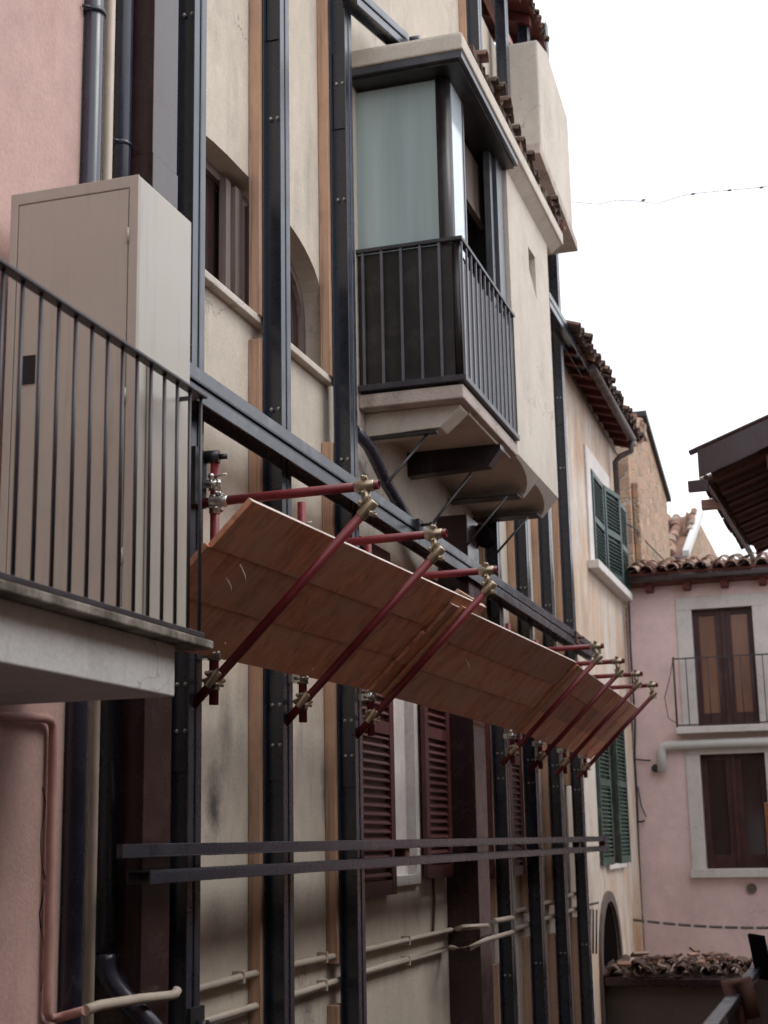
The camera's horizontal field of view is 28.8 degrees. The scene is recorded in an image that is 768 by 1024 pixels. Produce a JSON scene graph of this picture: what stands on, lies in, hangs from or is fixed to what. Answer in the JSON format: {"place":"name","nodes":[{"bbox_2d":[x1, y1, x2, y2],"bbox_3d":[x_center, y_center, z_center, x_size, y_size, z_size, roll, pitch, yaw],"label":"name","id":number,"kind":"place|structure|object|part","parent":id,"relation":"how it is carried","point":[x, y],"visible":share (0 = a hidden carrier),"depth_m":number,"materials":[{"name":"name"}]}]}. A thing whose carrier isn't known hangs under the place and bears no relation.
{"place":"outdoors","nodes":[
{"label":"outdoors","id":0,"kind":"place"},
{"bbox_2d":[0,0,212,1023],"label":"salmon house","id":1,"kind":"structure","parent":0,"point":[59,648],"depth_m":5.75,"materials":[{"name":"paint"}]},
{"bbox_2d":[0,711,85,1022],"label":"painted pipe","id":2,"kind":"object","parent":1,"relation":"attached to","point":[48,1013],"visible":1,"depth_m":6.04,"materials":[{"name":"paint"}]},
{"bbox_2d":[56,0,105,1023],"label":"downpipe","id":3,"kind":"object","parent":1,"relation":"attached to","point":[70,944],"visible":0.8,"depth_m":6.30,"materials":[{"name":"grey metal"}]},
{"bbox_2d":[0,174,190,626],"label":"meter cabinet","id":4,"kind":"object","parent":1,"relation":"on","point":[113,255],"visible":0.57,"depth_m":5.80,"materials":[{"name":"beige metal"}]},
{"bbox_3d":[-1.215,-0.443,5.759,0.494,1.655,0.020,-5,-13,17],"label":"door","id":5,"kind":"part","parent":4,"relation":"part of","materials":[{"name":"beige metal"}]},
{"bbox_2d":[494,0,767,559],"label":"sky","id":6,"kind":"structure","parent":0,"point":[663,100],"materials":[{"name":"white"}]},
{"bbox_2d":[572,186,767,203],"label":"overhead wire","id":7,"kind":"object","parent":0,"point":[643,200],"visible":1,"depth_m":21.06,"materials":[{"name":"black"}]},
{"bbox_2d":[668,508,717,562],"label":"house","id":8,"kind":"structure","parent":0,"point":[688,538],"depth_m":32.45,"materials":[{"name":"stone"}]},
{"bbox_2d":[688,414,767,559],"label":"roof","id":9,"kind":"structure","parent":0,"point":[734,483],"depth_m":14.84,"materials":[{"name":"brown wood"}]},
{"label":"ground","id":10,"kind":"structure","parent":0,"visible":0},
{"bbox_2d":[83,0,115,1023],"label":"cream pipe","id":11,"kind":"object","parent":10,"relation":"on","point":[91,890],"depth_m":6.54,"materials":[{"name":"beige metal"}]},
{"bbox_2d":[168,0,206,1023],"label":"steel post","id":12,"kind":"object","parent":10,"relation":"on","point":[184,900],"visible":0.68,"depth_m":7.43,"materials":[{"name":"metal"}]},
{"bbox_2d":[187,1005,217,1023],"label":"post anchor","id":13,"kind":"object","parent":12,"relation":"attached to","point":[195,1014],"visible":1,"depth_m":7.05,"materials":[{"name":"metal"}]},
{"bbox_2d":[191,446,227,508],"bbox_3d":[-0.910,-0.171,7.642,0.113,0.300,0.214,-20,-22,55],"label":"post anchor","id":14,"kind":"object","parent":12,"relation":"attached to","point":[208,457],"visible":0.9,"depth_m":7.60,"materials":[{"name":"metal"}]},
{"bbox_2d":[193,462,380,709],"bbox_3d":[-0.492,0.297,7.416,1.012,1.327,0.149,-5,-13,17],"label":"tube frame","id":15,"kind":"object","parent":12,"relation":"attached to","point":[214,503],"visible":0.98,"depth_m":7.37,"materials":[{"name":"red metal"}]},
{"bbox_2d":[184,600,395,689],"bbox_3d":[-0.429,0.806,8.459,0.219,0.296,4.094,-5,-13,18],"label":"board","id":16,"kind":"object","parent":15,"relation":"attached to","point":[280,648],"visible":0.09,"depth_m":8.12,"materials":[{"name":"brown wood"}]},
{"bbox_2d":[368,660,533,729],"bbox_3d":[0.624,1.453,11.556,0.229,0.227,4.168,-5,-13,17],"label":"board","id":17,"kind":"object","parent":16,"relation":"on","point":[427,689],"visible":0.92,"depth_m":11.25,"materials":[{"name":"brown wood"}]},
{"bbox_2d":[535,689,621,741],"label":"board","id":18,"kind":"object","parent":17,"relation":"on","point":[568,709],"visible":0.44,"depth_m":15.67,"materials":[{"name":"brown wood"}]},
{"bbox_2d":[190,542,427,657],"bbox_3d":[-0.226,0.606,8.478,0.219,0.300,4.073,-5,-13,18],"label":"board","id":19,"kind":"object","parent":15,"relation":"attached to","point":[260,592],"visible":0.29,"depth_m":7.76,"materials":[{"name":"brown wood"}]},
{"bbox_2d":[395,630,554,707],"bbox_3d":[0.810,1.258,11.553,0.216,0.243,4.188,-5,-13,17],"label":"board","id":20,"kind":"object","parent":19,"relation":"on","point":[447,660],"visible":0.89,"depth_m":11.25,"materials":[{"name":"brown wood"}]},
{"bbox_2d":[513,664,579,734],"bbox_3d":[1.472,1.697,13.521,0.616,0.610,0.110,-5,-13,17],"label":"batten","id":21,"kind":"object","parent":20,"relation":"attached to","point":[546,699],"visible":1,"depth_m":13.48,"materials":[{"name":"brown wood"}]},
{"bbox_2d":[555,667,637,724],"bbox_3d":[2.236,1.918,15.550,0.213,0.272,4.869,-5,-13,16],"label":"board","id":22,"kind":"object","parent":20,"relation":"on","point":[587,688],"visible":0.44,"depth_m":15.63,"materials":[{"name":"brown wood"}]},
{"bbox_2d":[424,602,575,684],"bbox_3d":[0.997,1.064,11.554,0.213,0.256,4.135,-5,-13,17],"label":"board","id":23,"kind":"object","parent":19,"relation":"on","point":[479,635],"visible":1,"depth_m":11.26,"materials":[{"name":"brown wood"}]},
{"bbox_2d":[208,498,485,625],"bbox_3d":[-0.036,0.400,8.464,0.216,0.300,4.019,-5,-13,18],"label":"board","id":24,"kind":"object","parent":15,"relation":"attached to","point":[254,531],"visible":0.76,"depth_m":7.71,"materials":[{"name":"brown wood"}]},
{"bbox_2d":[455,589,485,606],"bbox_3d":[0.568,0.613,10.094,0.081,0.080,0.720,-5,-13,17],"label":"batten","id":25,"kind":"object","parent":24,"relation":"on","point":[458,591],"visible":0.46,"depth_m":9.87,"materials":[{"name":"brown wood"}]},
{"bbox_2d":[116,836,609,883],"bbox_3d":[0.767,2.744,12.158,0.115,0.171,12.753,-5,-13,17],"label":"wale","id":26,"kind":"object","parent":12,"relation":"attached to","point":[402,847],"visible":1,"depth_m":8.36,"materials":[{"name":"metal"}]},
{"bbox_2d":[190,362,600,660],"bbox_3d":[0.637,0.454,12.560,0.130,0.174,13.796,-5,-13,17],"label":"wale","id":27,"kind":"object","parent":12,"relation":"attached to","point":[229,413],"visible":0.58,"depth_m":9.28,"materials":[{"name":"metal"}]},
{"bbox_2d":[415,519,432,530],"bbox_3d":[0.308,0.105,11.138,0.120,0.100,0.110,-5,-13,17],"label":"wale anchor","id":28,"kind":"object","parent":27,"relation":"attached to","point":[419,524],"visible":0.72,"depth_m":11.11,"materials":[{"name":"metal"}]},
{"bbox_2d":[574,631,584,643],"bbox_3d":[2.275,1.452,17.298,0.100,0.130,0.180,-5,-13,17],"label":"wale anchor","id":29,"kind":"object","parent":27,"relation":"attached to","point":[577,637],"visible":1,"depth_m":17.27,"materials":[{"name":"metal"}]},
{"bbox_2d":[262,0,294,1023],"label":"steel post","id":30,"kind":"object","parent":10,"relation":"on","point":[279,992],"visible":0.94,"depth_m":8.98,"materials":[{"name":"metal"}]},
{"bbox_2d":[281,502,447,725],"bbox_3d":[-0.112,0.551,8.601,1.012,1.327,0.149,-5,-13,17],"label":"tube frame","id":31,"kind":"object","parent":30,"relation":"attached to","point":[304,696],"visible":0.62,"depth_m":8.54,"materials":[{"name":"red metal"}]},
{"bbox_2d":[56,0,577,1023],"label":"plaster house","id":32,"kind":"structure","parent":10,"relation":"on","point":[406,774],"depth_m":10.32,"materials":[{"name":"beige paint"}]},
{"bbox_2d":[94,0,178,1023],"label":"duct casing","id":33,"kind":"object","parent":32,"relation":"attached to","point":[142,937],"visible":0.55,"depth_m":6.78,"materials":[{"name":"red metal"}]},
{"bbox_2d":[95,0,162,1023],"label":"downpipe","id":34,"kind":"object","parent":33,"relation":"attached to","point":[113,984],"visible":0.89,"depth_m":6.65,"materials":[{"name":"grey metal"}]},
{"bbox_2d":[83,986,181,1015],"bbox_3d":[-1.056,2.069,6.324,0.043,0.069,0.867,-5,-13,17],"label":"cross pipe","id":35,"kind":"object","parent":33,"relation":"attached to","point":[124,1001],"visible":1,"depth_m":6.27,"materials":[{"name":"beige plastic"}]},
{"bbox_2d":[233,970,244,983],"bbox_3d":[-0.780,2.502,8.032,0.068,0.068,0.024,-5,-13,17],"label":"pipe clip","id":36,"kind":"object","parent":32,"relation":"attached to","point":[238,972],"visible":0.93,"depth_m":8.02,"materials":[{"name":"beige metal"}]},
{"bbox_2d":[249,0,262,318],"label":"packing timber","id":37,"kind":"object","parent":32,"relation":"attached to","point":[255,178],"visible":0.51,"depth_m":9.28,"materials":[{"name":"brown wood"}]},
{"bbox_2d":[249,338,263,1023],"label":"packing timber","id":38,"kind":"object","parent":32,"relation":"attached to","point":[256,834],"visible":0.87,"depth_m":8.46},
{"bbox_2d":[317,979,327,990],"bbox_3d":[-0.380,2.926,9.235,0.068,0.068,0.024,-5,-13,17],"label":"pipe clip","id":39,"kind":"object","parent":32,"relation":"attached to","point":[323,980],"visible":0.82,"depth_m":9.22,"materials":[{"name":"beige metal"}]},
{"bbox_2d":[317,952,327,962],"bbox_3d":[-0.382,2.766,9.275,0.068,0.068,0.024,-5,-13,17],"label":"pipe clip","id":40,"kind":"object","parent":32,"relation":"attached to","point":[322,953],"visible":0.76,"depth_m":9.27,"materials":[{"name":"beige metal"}]},
{"bbox_2d":[200,923,488,992],"bbox_3d":[-0.146,2.813,9.549,0.306,0.104,5.754,-5,-13,17],"label":"conduit","id":41,"kind":"object","parent":32,"relation":"attached to","point":[217,983],"visible":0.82,"depth_m":9.37,"materials":[{"name":"beige plastic"}]},
{"bbox_2d":[205,930,513,1022],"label":"conduit","id":42,"kind":"object","parent":32,"relation":"attached to","point":[228,1014],"visible":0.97,"depth_m":10.07,"materials":[{"name":"beige plastic"}]},
{"bbox_2d":[358,426,424,560],"bbox_3d":[0.085,-0.092,11.376,0.110,0.696,1.892,-5,-13,17],"label":"drainpipe","id":43,"kind":"object","parent":32,"relation":"attached to","point":[366,443],"visible":0.69,"depth_m":10.97,"materials":[{"name":"black metal"}]},
{"bbox_2d":[401,935,410,944],"bbox_3d":[0.162,3.145,10.967,0.068,0.068,0.024,-5,-13,17],"label":"pipe clip","id":44,"kind":"object","parent":32,"relation":"attached to","point":[405,936],"visible":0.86,"depth_m":10.96,"materials":[{"name":"beige metal"}]},
{"bbox_2d":[401,956,410,965],"bbox_3d":[0.162,3.282,10.926,0.068,0.068,0.024,-5,-13,17],"label":"pipe clip","id":45,"kind":"object","parent":32,"relation":"attached to","point":[408,963],"visible":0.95,"depth_m":10.91,"materials":[{"name":"beige metal"}]},
{"bbox_2d":[359,535,453,897],"bbox_3d":[0.089,1.602,11.332,0.175,2.490,2.520,-5,-13,17],"label":"window","id":46,"kind":"structure","parent":32,"relation":"in","point":[390,757],"depth_m":11.53,"materials":[{"name":"wood"}]},
{"bbox_2d":[431,878,435,931],"bbox_3d":[0.388,3.099,11.781,0.024,0.422,0.086,-5,-13,17],"label":"cable","id":47,"kind":"object","parent":32,"relation":"attached to","point":[434,905],"visible":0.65,"depth_m":11.80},
{"bbox_2d":[352,32,565,522],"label":"glazed balcony","id":48,"kind":"structure","parent":32,"relation":"attached to","point":[461,226],"depth_m":11.50,"materials":[{"name":"paint"}]},
{"bbox_2d":[385,435,427,484],"bbox_3d":[0.182,-0.403,10.827,0.022,0.530,0.592,-10,-15,35],"label":"tie rod","id":49,"kind":"object","parent":48,"relation":"attached to","point":[405,460],"visible":0.85,"depth_m":10.78,"materials":[{"name":"metal"}]},
{"bbox_2d":[429,472,471,526],"bbox_3d":[0.533,-0.102,11.835,0.022,0.531,0.541,-12,-17,41],"label":"tie rod","id":50,"kind":"object","parent":48,"relation":"hanging from","point":[452,497],"visible":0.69,"depth_m":11.84,"materials":[{"name":"metal"}]},
{"bbox_2d":[466,495,507,545],"bbox_3d":[0.884,0.073,12.821,0.449,0.485,0.022,6,-14,-29],"label":"tie rod","id":51,"kind":"object","parent":48,"relation":"attached to","point":[486,520],"visible":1,"depth_m":12.81,"materials":[{"name":"metal"}]},
{"bbox_2d":[461,101,512,439],"bbox_3d":[0.815,-1.919,12.181,0.090,2.464,1.310,-5,-13,17],"label":"window frame","id":52,"kind":"structure","parent":48,"relation":"in","point":[493,184],"depth_m":12.65,"materials":[{"name":"grey metal"}]},
{"bbox_2d":[491,517,527,559],"bbox_3d":[1.148,0.237,13.624,0.381,0.411,0.022,2,-13,-15],"label":"tie rod","id":53,"kind":"object","parent":48,"relation":"attached to","point":[510,537],"visible":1,"depth_m":13.62,"materials":[{"name":"metal"}]},
{"bbox_2d":[437,514,495,1023],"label":"duct casing","id":54,"kind":"object","parent":32,"relation":"attached to","point":[471,971],"visible":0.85,"depth_m":12.34,"materials":[{"name":"red metal"}]},
{"bbox_2d":[478,523,497,918],"bbox_3d":[0.972,1.900,13.992,0.072,3.680,0.168,-5,-13,17],"label":"packing timber","id":55,"kind":"object","parent":32,"relation":"attached to","point":[493,882],"visible":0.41,"depth_m":13.72,"materials":[{"name":"brown wood"}]},
{"bbox_2d":[491,915,514,923],"bbox_3d":[1.036,3.547,12.997,0.048,0.058,0.716,-5,-13,17],"label":"conduit","id":56,"kind":"object","parent":32,"relation":"attached to","point":[502,919],"visible":0.97,"depth_m":12.90,"materials":[{"name":"beige plastic"}]},
{"bbox_2d":[484,723,525,878],"bbox_3d":[1.158,2.304,14.424,0.035,2.370,1.430,-5,-13,17],"label":"window","id":57,"kind":"structure","parent":32,"relation":"in","point":[515,770],"depth_m":14.56,"materials":[{"name":"wood"}]},
{"bbox_2d":[519,733,528,912],"bbox_3d":[1.397,3.100,15.057,0.072,1.820,0.168,-5,-13,17],"label":"packing timber","id":58,"kind":"object","parent":32,"relation":"attached to","point":[524,899],"visible":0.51,"depth_m":14.85,"materials":[{"name":"brown wood"}]},
{"bbox_2d":[514,892,575,913],"bbox_3d":[1.817,4.191,16.113,0.042,0.099,3.830,-5,-13,17],"label":"conduit","id":59,"kind":"object","parent":32,"relation":"attached to","point":[522,909],"visible":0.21,"depth_m":15.67,"materials":[{"name":"beige plastic"}]},
{"bbox_2d":[515,907,576,930],"bbox_3d":[1.809,4.347,16.041,0.042,0.085,3.810,-5,-13,17],"label":"conduit","id":60,"kind":"object","parent":32,"relation":"attached to","point":[522,926],"visible":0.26,"depth_m":15.63,"materials":[{"name":"beige plastic"}]},
{"bbox_2d":[552,499,570,785],"bbox_3d":[2.118,0.441,18.203,0.072,5.700,0.168,-5,-13,17],"label":"packing timber","id":61,"kind":"object","parent":32,"relation":"attached to","point":[558,576],"visible":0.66,"depth_m":18.06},
{"bbox_2d":[328,0,366,1023],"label":"steel post","id":62,"kind":"object","parent":10,"relation":"on","point":[352,890],"visible":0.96,"depth_m":10.25,"materials":[{"name":"metal"}]},
{"bbox_2d":[317,0,332,378],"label":"packing timber","id":63,"kind":"object","parent":62,"relation":"attached to","point":[326,338],"visible":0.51,"depth_m":10.56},
{"bbox_2d":[322,442,339,963],"bbox_3d":[-0.335,1.205,9.866,0.072,3.410,0.168,-5,-13,17],"label":"packing timber","id":64,"kind":"object","parent":62,"relation":"attached to","point":[331,794],"visible":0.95,"depth_m":9.66,"materials":[{"name":"brown wood"}]},
{"bbox_2d":[327,1003,340,1023],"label":"packing timber","id":65,"kind":"object","parent":62,"relation":"attached to","point":[334,1013],"visible":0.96,"depth_m":9.36,"materials":[{"name":"brown wood"}]},
{"bbox_2d":[341,0,420,44],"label":"raking brace","id":66,"kind":"object","parent":62,"relation":"attached to","point":[375,19],"visible":0.61,"depth_m":11.45,"materials":[{"name":"metal"}]},
{"bbox_2d":[352,544,497,738],"bbox_3d":[0.271,0.807,9.795,1.012,1.327,0.149,-5,-13,17],"label":"tube frame","id":67,"kind":"object","parent":62,"relation":"attached to","point":[371,717],"visible":0.64,"depth_m":9.73,"materials":[{"name":"red metal"}]},
{"bbox_2d":[381,605,465,697],"bbox_3d":[0.265,0.919,9.809,0.581,0.575,0.110,-5,-13,17],"label":"batten","id":68,"kind":"object","parent":67,"relation":"on","point":[422,651],"visible":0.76,"depth_m":9.76,"materials":[{"name":"brown wood"}]},
{"bbox_2d":[466,0,518,1023],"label":"steel post","id":69,"kind":"object","parent":10,"relation":"on","point":[505,907],"visible":0.41,"depth_m":13.76,"materials":[{"name":"metal"}]},
{"bbox_2d":[458,0,467,43],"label":"packing timber","id":70,"kind":"object","parent":69,"relation":"attached to","point":[462,17],"depth_m":15.46,"materials":[{"name":"brown wood"}]},
{"bbox_2d":[492,963,500,1023],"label":"packing timber","id":71,"kind":"object","parent":69,"relation":"attached to","point":[496,993],"visible":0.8,"depth_m":13.38,"materials":[{"name":"brown wood"}]},
{"bbox_2d":[500,623,603,765],"bbox_3d":[1.545,1.659,13.770,1.012,1.327,0.149,-5,-13,17],"label":"tube frame","id":72,"kind":"object","parent":69,"relation":"attached to","point":[511,736],"visible":0.64,"depth_m":13.71,"materials":[{"name":"red metal"}]},
{"bbox_2d":[514,708,606,758],"bbox_3d":[1.852,2.322,15.556,0.216,0.279,4.936,-5,-13,16],"label":"board","id":73,"kind":"object","parent":72,"relation":"on","point":[550,728],"visible":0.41,"depth_m":15.66,"materials":[{"name":"brown wood"}]},
{"bbox_2d":[494,0,548,1023],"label":"steel post","id":74,"kind":"object","parent":10,"relation":"on","point":[535,880],"visible":0.51,"depth_m":15.08,"materials":[{"name":"metal"}]},
{"bbox_2d":[506,521,517,633],"bbox_3d":[1.313,-1.206,16.007,0.072,6.800,0.168,-5,-13,17],"label":"packing timber","id":75,"kind":"object","parent":74,"relation":"attached to","point":[511,570],"depth_m":15.54,"materials":[{"name":"brown wood"}]},
{"bbox_2d":[522,936,532,1023],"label":"packing timber","id":76,"kind":"object","parent":74,"relation":"attached to","point":[527,979],"visible":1,"depth_m":14.65,"materials":[{"name":"brown wood"}]},
{"bbox_2d":[529,640,624,771],"bbox_3d":[1.928,1.915,14.964,1.012,1.327,0.149,-5,-13,17],"label":"tube frame","id":77,"kind":"object","parent":74,"relation":"attached to","point":[540,756],"visible":0.67,"depth_m":14.90,"materials":[{"name":"red metal"}]},
{"bbox_2d":[517,23,572,1023],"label":"steel post","id":78,"kind":"object","parent":10,"relation":"on","point":[565,1001],"visible":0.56,"depth_m":16.24,"materials":[{"name":"metal"}]},
{"bbox_2d":[531,519,553,904],"bbox_3d":[1.720,-0.019,17.015,0.072,8.700,0.168,-5,-13,17],"label":"packing timber","id":79,"kind":"object","parent":78,"relation":"attached to","point":[545,769],"visible":0.39,"depth_m":16.30,"materials":[{"name":"brown wood"}]},
{"bbox_2d":[548,933,558,1023],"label":"packing timber","id":80,"kind":"object","parent":78,"relation":"attached to","point":[553,979],"visible":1,"depth_m":15.84,"materials":[{"name":"brown wood"}]},
{"bbox_2d":[554,654,642,775],"bbox_3d":[2.320,2.177,16.186,1.012,1.327,0.149,-5,-13,17],"label":"tube frame","id":81,"kind":"object","parent":78,"relation":"attached to","point":[566,760],"visible":0.61,"depth_m":16.12,"materials":[{"name":"red metal"}]},
{"bbox_2d":[545,20,594,1023],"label":"steel post","id":82,"kind":"object","parent":10,"relation":"on","point":[581,880],"visible":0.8,"depth_m":18.06,"materials":[{"name":"metal"}]},
{"bbox_2d":[549,292,589,376],"bbox_3d":[2.312,-2.204,18.863,0.130,0.180,2.896,-5,-13,17],"label":"wale","id":83,"kind":"object","parent":82,"relation":"attached to","point":[558,324],"visible":0.51,"depth_m":18.58,"materials":[{"name":"metal"}]},
{"bbox_2d":[570,917,581,1023],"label":"packing timber","id":84,"kind":"object","parent":82,"relation":"attached to","point":[576,971],"visible":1,"depth_m":17.07,"materials":[{"name":"brown wood"}]},
{"bbox_2d":[576,666,657,779],"bbox_3d":[2.706,2.435,17.390,1.012,1.327,0.149,-5,-13,17],"label":"tube frame","id":85,"kind":"object","parent":82,"relation":"attached to","point":[586,766],"visible":0.66,"depth_m":17.32,"materials":[{"name":"red metal"}]},
{"bbox_2d":[563,320,643,1023],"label":"ochre house","id":86,"kind":"structure","parent":10,"relation":"on","point":[602,588],"depth_m":21.03,"materials":[{"name":"paint"}]},
{"bbox_2d":[565,365,617,454],"bbox_3d":[3.077,-1.458,21.947,0.024,0.202,4.673,-5,-13,17],"label":"facade cable","id":87,"kind":"object","parent":86,"relation":"attached to","point":[567,367],"visible":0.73,"depth_m":21.73,"materials":[{"name":"black plastic"}]},
{"bbox_2d":[589,902,598,953],"bbox_3d":[2.574,5.105,18.304,0.028,0.612,0.784,-5,-13,17],"label":"iron grille","id":88,"kind":"object","parent":86,"relation":"attached to","point":[594,903],"visible":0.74,"depth_m":18.31,"materials":[{"name":"black metal"}]},
{"bbox_2d":[583,444,632,601],"bbox_3d":[3.341,0.207,22.151,0.171,1.806,3.235,-5,-13,17],"label":"window","id":89,"kind":"structure","parent":86,"relation":"in","point":[608,560],"depth_m":22.00,"materials":[{"name":"wood"}]},
{"bbox_2d":[604,903,617,1023],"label":"dark doorway","id":90,"kind":"structure","parent":86,"relation":"in","point":[610,939],"depth_m":19.78,"materials":[{"name":"black"}]},
{"bbox_2d":[595,725,630,868],"bbox_3d":[3.189,3.801,20.833,0.050,2.271,2.479,-5,-13,17],"label":"window","id":91,"kind":"structure","parent":86,"relation":"in","point":[603,774],"depth_m":20.93,"materials":[{"name":"wood"}]},
{"bbox_2d":[628,601,641,908],"bbox_3d":[3.862,3.849,23.167,0.171,5.104,0.032,-5,-13,17],"label":"corner cable","id":92,"kind":"object","parent":86,"relation":"attached to","point":[634,742],"visible":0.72,"depth_m":23.18,"materials":[{"name":"black plastic"}]},
{"bbox_2d":[633,918,767,929],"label":"cable run","id":93,"kind":"object","parent":86,"relation":"attached to","point":[708,926],"visible":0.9,"depth_m":21.46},
{"bbox_2d":[616,410,671,959],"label":"stone house","id":94,"kind":"structure","parent":10,"relation":"on","point":[645,496],"depth_m":27.14,"materials":[{"name":"stone"}]},
{"bbox_2d":[627,523,663,559],"bbox_3d":[4.712,0.606,26.525,0.028,0.362,5.937,-5,-13,17],"label":"facade cable","id":95,"kind":"object","parent":94,"relation":"attached to","point":[636,530],"visible":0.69,"depth_m":26.27,"materials":[{"name":"black plastic"}]},
{"bbox_2d":[603,946,752,1023],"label":"outbuilding","id":96,"kind":"structure","parent":10,"relation":"on","point":[649,991],"depth_m":18.72,"materials":[{"name":"brown ceramic"}]},
{"bbox_2d":[625,552,767,969],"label":"pink end house","id":97,"kind":"structure","parent":10,"relation":"on","point":[699,637],"depth_m":22.95,"materials":[{"name":"paint"}]},
{"bbox_2d":[637,787,646,816],"bbox_3d":[3.974,4.467,22.998,0.119,0.462,0.020,-5,-13,17],"label":"corner cable","id":98,"kind":"object","parent":97,"relation":"attached to","point":[640,802],"visible":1,"depth_m":23.00,"materials":[{"name":"black plastic"}]},
{"bbox_2d":[651,764,656,771],"bbox_3d":[4.191,3.956,23.049,0.120,0.120,0.140,-5,-13,17],"label":"pipe stub","id":99,"kind":"object","parent":97,"relation":"attached to","point":[654,767],"visible":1,"depth_m":22.99,"materials":[{"name":"black metal"}]},
{"bbox_2d":[656,737,767,771],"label":"waste pipe","id":100,"kind":"object","parent":97,"relation":"attached to","point":[663,747],"visible":1,"depth_m":22.81,"materials":[{"name":"grey plastic"}]},
{"bbox_2d":[664,592,767,734],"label":"balcony door","id":101,"kind":"structure","parent":97,"relation":"in","point":[733,633],"depth_m":23.19,"materials":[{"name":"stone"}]},
{"bbox_2d":[685,746,767,877],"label":"window","id":102,"kind":"structure","parent":97,"relation":"in","point":[735,786],"depth_m":22.74,"materials":[{"name":"stone"}]},
{"bbox_2d":[747,883,756,893],"bbox_3d":[5.494,5.623,22.311,0.150,0.150,0.030,-5,-13,17],"label":"wall vent","id":103,"kind":"object","parent":97,"relation":"attached to","point":[751,888],"depth_m":22.30,"materials":[{"name":"metal"}]},
{"bbox_2d":[764,802,767,851],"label":"wooden post","id":104,"kind":"object","parent":10,"relation":"on","point":[766,812],"visible":1,"depth_m":12.85,"materials":[{"name":"brown wood"}]},
{"bbox_3d":[2.211,-0.048,2.302,9.100,13.000,21.600,-5,-13,17],"label":"facing house","id":105,"kind":"object","parent":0,"visible":0},
{"bbox_2d":[703,933,767,1023],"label":"handrail","id":106,"kind":"object","parent":105,"relation":"attached to","point":[744,1000],"visible":1,"depth_m":4.97,"materials":[{"name":"metal"}]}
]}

